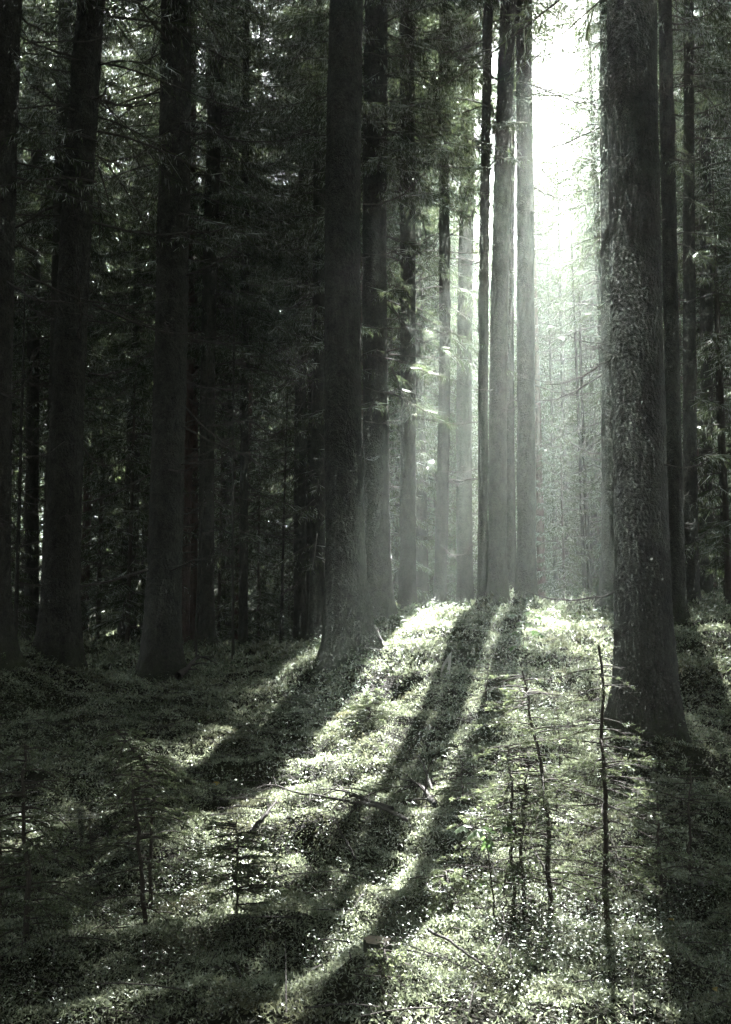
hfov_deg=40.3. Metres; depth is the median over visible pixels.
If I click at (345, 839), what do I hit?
fallen branch
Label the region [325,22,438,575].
spruce tree
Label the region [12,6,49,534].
spruce tree
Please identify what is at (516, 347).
spruce tree
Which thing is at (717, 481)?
spruce tree
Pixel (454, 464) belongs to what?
young spruce
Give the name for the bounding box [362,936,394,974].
tree stump
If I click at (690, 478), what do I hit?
spruce tree
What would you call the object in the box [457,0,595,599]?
spruce tree
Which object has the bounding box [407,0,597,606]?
spruce tree
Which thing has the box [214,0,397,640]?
spruce tree
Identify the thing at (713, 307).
spruce tree
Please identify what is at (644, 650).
spruce tree
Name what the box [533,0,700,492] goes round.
spruce tree
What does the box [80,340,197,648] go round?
young spruce
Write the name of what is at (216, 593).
spruce tree
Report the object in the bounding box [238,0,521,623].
spruce tree
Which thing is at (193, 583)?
spruce tree
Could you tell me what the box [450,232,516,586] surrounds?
spruce tree
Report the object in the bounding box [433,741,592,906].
spruce sapling
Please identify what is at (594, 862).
spruce sapling
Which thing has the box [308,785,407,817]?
fallen branch
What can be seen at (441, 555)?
spruce tree
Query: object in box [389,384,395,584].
spruce tree
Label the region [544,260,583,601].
thin spruce
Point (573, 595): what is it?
spruce tree
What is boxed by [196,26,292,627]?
spruce tree
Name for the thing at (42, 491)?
spruce tree
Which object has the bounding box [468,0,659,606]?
spruce tree
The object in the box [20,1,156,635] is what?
spruce tree
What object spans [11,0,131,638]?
spruce tree
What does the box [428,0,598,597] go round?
spruce tree
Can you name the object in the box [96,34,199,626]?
spruce tree
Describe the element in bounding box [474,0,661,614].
spruce tree
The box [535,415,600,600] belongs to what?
young spruce
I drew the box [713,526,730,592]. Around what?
young spruce
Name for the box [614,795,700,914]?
spruce sapling
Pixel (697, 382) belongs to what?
spruce tree
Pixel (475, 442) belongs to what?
spruce tree
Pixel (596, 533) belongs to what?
young spruce
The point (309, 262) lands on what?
spruce tree
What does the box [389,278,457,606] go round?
spruce tree
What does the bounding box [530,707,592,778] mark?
spruce sapling
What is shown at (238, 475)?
spruce tree
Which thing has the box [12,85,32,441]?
spruce tree
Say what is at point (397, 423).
spruce tree
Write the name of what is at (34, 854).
spruce sapling
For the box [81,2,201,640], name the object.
spruce tree
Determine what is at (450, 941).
fallen branch
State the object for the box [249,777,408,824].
fallen branch
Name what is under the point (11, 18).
spruce tree
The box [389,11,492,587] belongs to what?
spruce tree
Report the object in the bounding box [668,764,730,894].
spruce sapling
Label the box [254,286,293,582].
spruce tree
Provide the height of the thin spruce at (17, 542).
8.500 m
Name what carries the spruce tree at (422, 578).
on the forest floor
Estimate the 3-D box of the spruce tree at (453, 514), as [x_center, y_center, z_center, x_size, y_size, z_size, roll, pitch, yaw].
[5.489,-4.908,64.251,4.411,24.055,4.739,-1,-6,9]
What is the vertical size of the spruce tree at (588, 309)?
25.501 m
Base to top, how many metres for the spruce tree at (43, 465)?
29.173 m
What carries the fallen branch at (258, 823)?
on the forest floor
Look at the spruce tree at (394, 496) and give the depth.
51.77 m
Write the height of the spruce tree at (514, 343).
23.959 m
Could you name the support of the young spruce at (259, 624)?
on the forest floor
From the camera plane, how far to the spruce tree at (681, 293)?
38.16 m
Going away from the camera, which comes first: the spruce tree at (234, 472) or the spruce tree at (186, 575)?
the spruce tree at (186, 575)
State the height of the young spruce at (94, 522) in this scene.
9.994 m
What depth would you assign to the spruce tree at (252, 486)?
46.95 m
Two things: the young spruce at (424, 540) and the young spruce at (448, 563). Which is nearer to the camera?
the young spruce at (424, 540)
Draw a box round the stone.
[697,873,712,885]
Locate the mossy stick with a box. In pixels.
[75,805,86,878]
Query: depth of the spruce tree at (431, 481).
35.16 m
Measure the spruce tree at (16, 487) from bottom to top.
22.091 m
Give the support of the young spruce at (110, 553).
on the forest floor
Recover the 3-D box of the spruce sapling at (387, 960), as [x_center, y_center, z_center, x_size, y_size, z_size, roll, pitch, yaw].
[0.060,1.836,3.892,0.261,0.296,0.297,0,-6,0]
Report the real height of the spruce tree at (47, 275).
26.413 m
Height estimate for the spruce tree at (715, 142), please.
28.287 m
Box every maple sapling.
[454,824,514,926]
[481,873,523,919]
[506,612,545,657]
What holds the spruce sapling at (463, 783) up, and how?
on the forest floor
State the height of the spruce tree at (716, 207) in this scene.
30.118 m
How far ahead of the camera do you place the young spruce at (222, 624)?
29.40 m
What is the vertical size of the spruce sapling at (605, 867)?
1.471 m
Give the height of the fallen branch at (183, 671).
0.570 m
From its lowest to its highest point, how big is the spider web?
0.067 m
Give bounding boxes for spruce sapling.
[0,743,127,960]
[0,825,47,927]
[69,771,200,940]
[71,728,210,914]
[77,831,109,873]
[175,816,307,952]
[342,688,394,728]
[349,941,412,1014]
[403,867,492,937]
[429,742,503,823]
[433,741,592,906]
[442,671,641,923]
[451,763,582,906]
[466,663,507,712]
[493,645,705,938]
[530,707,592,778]
[554,866,618,916]
[573,844,619,924]
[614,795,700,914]
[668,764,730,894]
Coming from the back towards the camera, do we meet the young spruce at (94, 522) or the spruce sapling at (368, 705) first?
the young spruce at (94, 522)
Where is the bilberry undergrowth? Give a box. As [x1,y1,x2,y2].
[0,585,730,1023]
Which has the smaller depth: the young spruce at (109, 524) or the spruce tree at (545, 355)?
the young spruce at (109, 524)
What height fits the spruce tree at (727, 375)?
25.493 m
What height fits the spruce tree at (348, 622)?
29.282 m
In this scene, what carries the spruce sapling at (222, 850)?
on the forest floor
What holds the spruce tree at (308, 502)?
on the forest floor
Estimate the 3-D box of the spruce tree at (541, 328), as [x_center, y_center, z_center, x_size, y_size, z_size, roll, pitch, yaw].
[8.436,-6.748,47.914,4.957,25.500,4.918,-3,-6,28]
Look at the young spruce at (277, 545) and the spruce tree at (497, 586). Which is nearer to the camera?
the spruce tree at (497, 586)
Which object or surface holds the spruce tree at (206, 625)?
on the forest floor
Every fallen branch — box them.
[8,909,58,935]
[166,645,217,680]
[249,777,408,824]
[249,800,276,830]
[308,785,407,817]
[323,804,356,859]
[393,763,441,808]
[398,746,433,790]
[427,925,522,989]
[530,845,562,906]
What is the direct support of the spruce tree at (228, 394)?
on the forest floor
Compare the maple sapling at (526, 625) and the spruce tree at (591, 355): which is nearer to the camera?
the maple sapling at (526, 625)
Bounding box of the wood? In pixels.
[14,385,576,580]
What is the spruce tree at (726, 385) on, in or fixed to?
on the forest floor
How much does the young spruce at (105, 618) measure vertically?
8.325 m
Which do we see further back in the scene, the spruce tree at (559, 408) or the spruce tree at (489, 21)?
the spruce tree at (559, 408)
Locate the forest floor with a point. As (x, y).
(392, 684)
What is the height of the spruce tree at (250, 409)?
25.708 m
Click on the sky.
(570, 40)
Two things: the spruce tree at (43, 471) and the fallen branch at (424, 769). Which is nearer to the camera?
the fallen branch at (424, 769)
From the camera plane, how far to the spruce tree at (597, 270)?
32.23 m
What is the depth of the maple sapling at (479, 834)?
5.25 m
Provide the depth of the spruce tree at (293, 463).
40.19 m
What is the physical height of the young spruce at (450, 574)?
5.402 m
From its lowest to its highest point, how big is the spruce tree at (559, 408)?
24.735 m
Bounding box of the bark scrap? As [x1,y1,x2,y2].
[440,653,450,676]
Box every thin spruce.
[10,260,82,637]
[122,252,269,661]
[145,256,266,657]
[262,352,316,643]
[515,214,595,596]
[537,245,600,595]
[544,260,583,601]
[697,269,730,602]
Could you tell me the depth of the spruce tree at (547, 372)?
39.04 m
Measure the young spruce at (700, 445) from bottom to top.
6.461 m
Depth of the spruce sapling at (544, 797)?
5.36 m
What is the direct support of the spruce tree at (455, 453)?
on the forest floor
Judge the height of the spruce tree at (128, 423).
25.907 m
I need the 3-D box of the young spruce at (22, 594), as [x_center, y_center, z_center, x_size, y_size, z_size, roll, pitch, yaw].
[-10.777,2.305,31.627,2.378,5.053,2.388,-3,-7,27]
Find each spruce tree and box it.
[0,0,175,677]
[0,0,277,675]
[10,0,160,580]
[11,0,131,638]
[11,0,134,640]
[11,0,138,598]
[11,1,54,632]
[11,3,50,598]
[11,22,91,581]
[11,157,118,596]
[11,402,40,587]
[12,0,311,683]
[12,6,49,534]
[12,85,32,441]
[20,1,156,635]
[39,459,45,545]
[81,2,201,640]
[82,264,126,586]
[83,1,201,644]
[87,0,292,644]
[92,0,320,649]
[96,0,291,645]
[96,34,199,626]
[98,162,153,591]
[114,0,326,645]
[196,0,307,638]
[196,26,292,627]
[197,5,294,636]
[198,71,275,610]
[198,355,217,594]
[198,360,268,607]
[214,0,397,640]
[214,358,269,594]
[220,0,418,641]
[234,34,325,629]
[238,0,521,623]
[238,2,394,624]
[248,0,428,676]
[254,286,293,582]
[255,275,293,598]
[261,5,327,560]
[265,3,453,562]
[268,395,294,604]
[273,5,399,541]
[300,0,516,611]
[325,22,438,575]
[360,0,543,607]
[363,16,489,600]
[386,2,491,608]
[386,17,478,547]
[388,255,456,577]
[389,2,556,608]
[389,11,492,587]
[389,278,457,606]
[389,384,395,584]
[391,448,433,586]
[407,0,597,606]
[415,0,593,605]
[419,0,708,747]
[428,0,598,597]
[429,326,455,599]
[433,284,477,579]
[433,434,455,595]
[449,180,490,591]
[449,243,488,582]
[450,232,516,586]
[452,253,516,527]
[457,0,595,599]
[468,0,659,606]
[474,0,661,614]
[514,66,600,598]
[514,119,591,571]
[514,176,575,598]
[514,184,588,586]
[514,257,568,579]
[514,258,536,555]
[515,0,682,513]
[516,277,574,600]
[532,0,726,490]
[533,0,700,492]
[537,6,662,527]
[545,181,601,585]
[546,137,600,592]
[555,163,600,596]
[558,316,598,586]
[559,461,576,598]
[560,0,730,626]
[560,412,587,596]
[570,203,600,576]
[578,0,730,606]
[582,243,600,575]
[583,8,730,529]
[586,2,730,521]
[658,0,730,470]
[659,0,730,597]
[661,14,730,504]
[662,12,730,561]
[678,3,730,549]
[679,249,730,591]
[696,76,730,417]
[699,49,730,522]
[712,14,730,187]
[713,392,730,593]
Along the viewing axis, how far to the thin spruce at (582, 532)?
32.44 m
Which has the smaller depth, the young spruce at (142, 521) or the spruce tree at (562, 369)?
the young spruce at (142, 521)
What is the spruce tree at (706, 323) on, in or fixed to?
on the forest floor
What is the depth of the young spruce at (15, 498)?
46.64 m
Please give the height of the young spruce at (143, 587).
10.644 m
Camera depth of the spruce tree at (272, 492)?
57.25 m
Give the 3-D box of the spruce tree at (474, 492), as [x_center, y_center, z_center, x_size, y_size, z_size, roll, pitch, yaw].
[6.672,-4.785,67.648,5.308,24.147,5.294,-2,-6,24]
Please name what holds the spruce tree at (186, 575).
on the forest floor
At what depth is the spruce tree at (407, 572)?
20.45 m
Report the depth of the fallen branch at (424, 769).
8.57 m
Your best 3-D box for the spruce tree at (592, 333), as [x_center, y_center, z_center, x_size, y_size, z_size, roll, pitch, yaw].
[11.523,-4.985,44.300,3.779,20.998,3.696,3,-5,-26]
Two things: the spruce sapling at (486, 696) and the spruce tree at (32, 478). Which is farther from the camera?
the spruce tree at (32, 478)
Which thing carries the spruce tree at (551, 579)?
on the forest floor
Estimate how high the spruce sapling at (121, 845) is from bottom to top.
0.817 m
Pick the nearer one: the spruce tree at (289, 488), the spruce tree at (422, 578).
the spruce tree at (422, 578)
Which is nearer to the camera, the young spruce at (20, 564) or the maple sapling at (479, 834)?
the maple sapling at (479, 834)
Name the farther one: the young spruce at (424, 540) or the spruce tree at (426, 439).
the spruce tree at (426, 439)
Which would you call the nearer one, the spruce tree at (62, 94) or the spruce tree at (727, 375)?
the spruce tree at (62, 94)
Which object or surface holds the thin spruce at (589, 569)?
on the forest floor
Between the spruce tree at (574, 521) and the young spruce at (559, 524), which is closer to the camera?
the young spruce at (559, 524)
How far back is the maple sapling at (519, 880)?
5.30 m
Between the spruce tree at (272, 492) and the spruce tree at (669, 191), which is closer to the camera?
the spruce tree at (669, 191)
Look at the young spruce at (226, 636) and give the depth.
27.30 m
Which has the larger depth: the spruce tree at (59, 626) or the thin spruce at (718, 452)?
the thin spruce at (718, 452)
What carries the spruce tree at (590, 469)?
on the forest floor
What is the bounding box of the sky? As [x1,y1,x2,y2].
[40,0,717,557]
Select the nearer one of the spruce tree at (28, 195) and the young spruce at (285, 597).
the spruce tree at (28, 195)
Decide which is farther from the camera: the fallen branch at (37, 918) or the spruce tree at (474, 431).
the spruce tree at (474, 431)
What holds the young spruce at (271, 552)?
on the forest floor
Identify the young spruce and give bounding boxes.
[10,300,43,638]
[11,418,24,618]
[11,474,41,606]
[11,510,43,639]
[11,518,40,623]
[39,359,146,643]
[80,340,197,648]
[81,460,140,625]
[81,464,121,622]
[82,468,140,621]
[96,376,150,618]
[198,435,270,644]
[198,496,237,633]
[215,436,300,644]
[235,450,293,627]
[251,528,293,640]
[253,482,293,613]
[261,523,293,635]
[268,546,291,618]
[361,312,451,608]
[426,389,477,606]
[427,368,488,603]
[428,507,477,607]
[430,544,456,606]
[455,492,477,595]
[516,419,592,601]
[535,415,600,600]
[553,389,601,595]
[589,476,601,566]
[677,150,730,604]
[680,365,721,594]
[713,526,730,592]
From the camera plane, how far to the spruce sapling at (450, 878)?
5.17 m
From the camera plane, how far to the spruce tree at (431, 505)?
59.42 m
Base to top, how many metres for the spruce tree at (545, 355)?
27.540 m
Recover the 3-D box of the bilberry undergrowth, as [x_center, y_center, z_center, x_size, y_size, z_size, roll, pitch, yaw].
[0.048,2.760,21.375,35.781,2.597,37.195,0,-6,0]
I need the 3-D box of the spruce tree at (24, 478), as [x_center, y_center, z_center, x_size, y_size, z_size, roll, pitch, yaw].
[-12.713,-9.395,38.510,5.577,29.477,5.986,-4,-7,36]
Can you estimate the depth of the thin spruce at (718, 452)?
22.33 m
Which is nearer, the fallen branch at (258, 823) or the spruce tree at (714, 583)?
the fallen branch at (258, 823)
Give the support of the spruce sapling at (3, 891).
on the forest floor
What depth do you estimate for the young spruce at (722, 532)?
20.84 m
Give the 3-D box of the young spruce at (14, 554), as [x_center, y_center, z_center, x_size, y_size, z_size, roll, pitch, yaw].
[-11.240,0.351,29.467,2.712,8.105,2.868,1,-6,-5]
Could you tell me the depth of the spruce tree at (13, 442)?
34.43 m
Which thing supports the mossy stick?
on the forest floor
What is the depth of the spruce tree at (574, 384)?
57.88 m
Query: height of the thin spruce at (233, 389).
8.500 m
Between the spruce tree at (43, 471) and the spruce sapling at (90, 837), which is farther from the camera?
the spruce tree at (43, 471)
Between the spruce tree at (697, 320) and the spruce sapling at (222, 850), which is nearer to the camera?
the spruce sapling at (222, 850)
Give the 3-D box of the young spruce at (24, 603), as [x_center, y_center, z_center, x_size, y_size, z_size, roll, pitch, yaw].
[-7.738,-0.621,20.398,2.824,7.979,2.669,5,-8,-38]
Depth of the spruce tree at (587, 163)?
25.38 m
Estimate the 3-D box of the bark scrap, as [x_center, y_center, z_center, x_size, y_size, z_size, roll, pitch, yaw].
[0.979,1.877,12.190,0.150,0.320,0.112,0,-6,0]
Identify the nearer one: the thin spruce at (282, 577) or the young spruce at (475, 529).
the thin spruce at (282, 577)
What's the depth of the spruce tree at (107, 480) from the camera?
45.96 m
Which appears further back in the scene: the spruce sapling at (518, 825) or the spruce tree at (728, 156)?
the spruce tree at (728, 156)
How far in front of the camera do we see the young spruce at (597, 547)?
34.64 m
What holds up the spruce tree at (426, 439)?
on the forest floor
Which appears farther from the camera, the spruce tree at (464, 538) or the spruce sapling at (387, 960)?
the spruce tree at (464, 538)
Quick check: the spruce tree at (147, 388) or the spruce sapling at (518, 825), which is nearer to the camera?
the spruce sapling at (518, 825)
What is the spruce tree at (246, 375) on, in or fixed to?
on the forest floor
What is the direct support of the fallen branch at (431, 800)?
on the forest floor
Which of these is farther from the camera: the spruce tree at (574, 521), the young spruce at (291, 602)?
the spruce tree at (574, 521)
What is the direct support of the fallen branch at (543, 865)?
on the forest floor
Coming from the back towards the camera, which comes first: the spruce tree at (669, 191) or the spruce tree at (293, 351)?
the spruce tree at (293, 351)
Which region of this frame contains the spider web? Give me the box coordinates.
[10,800,106,818]
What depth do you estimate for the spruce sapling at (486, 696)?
10.65 m
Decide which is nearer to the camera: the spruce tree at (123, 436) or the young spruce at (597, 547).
the young spruce at (597, 547)
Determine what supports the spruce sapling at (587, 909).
on the forest floor
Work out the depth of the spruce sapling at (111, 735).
5.61 m
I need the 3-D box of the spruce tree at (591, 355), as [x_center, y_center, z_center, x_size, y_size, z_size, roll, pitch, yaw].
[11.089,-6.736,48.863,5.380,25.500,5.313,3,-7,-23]
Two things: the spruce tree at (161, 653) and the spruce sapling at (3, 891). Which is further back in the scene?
the spruce tree at (161, 653)
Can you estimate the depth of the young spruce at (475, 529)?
45.14 m
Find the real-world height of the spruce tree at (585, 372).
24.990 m
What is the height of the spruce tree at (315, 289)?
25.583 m
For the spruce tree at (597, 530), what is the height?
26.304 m
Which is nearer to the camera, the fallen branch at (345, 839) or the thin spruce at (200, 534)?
the fallen branch at (345, 839)
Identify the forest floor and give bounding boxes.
[0,558,730,1023]
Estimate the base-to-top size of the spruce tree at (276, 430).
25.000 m
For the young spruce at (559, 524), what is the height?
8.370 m
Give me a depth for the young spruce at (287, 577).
33.71 m
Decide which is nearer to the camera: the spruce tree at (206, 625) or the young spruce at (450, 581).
the spruce tree at (206, 625)

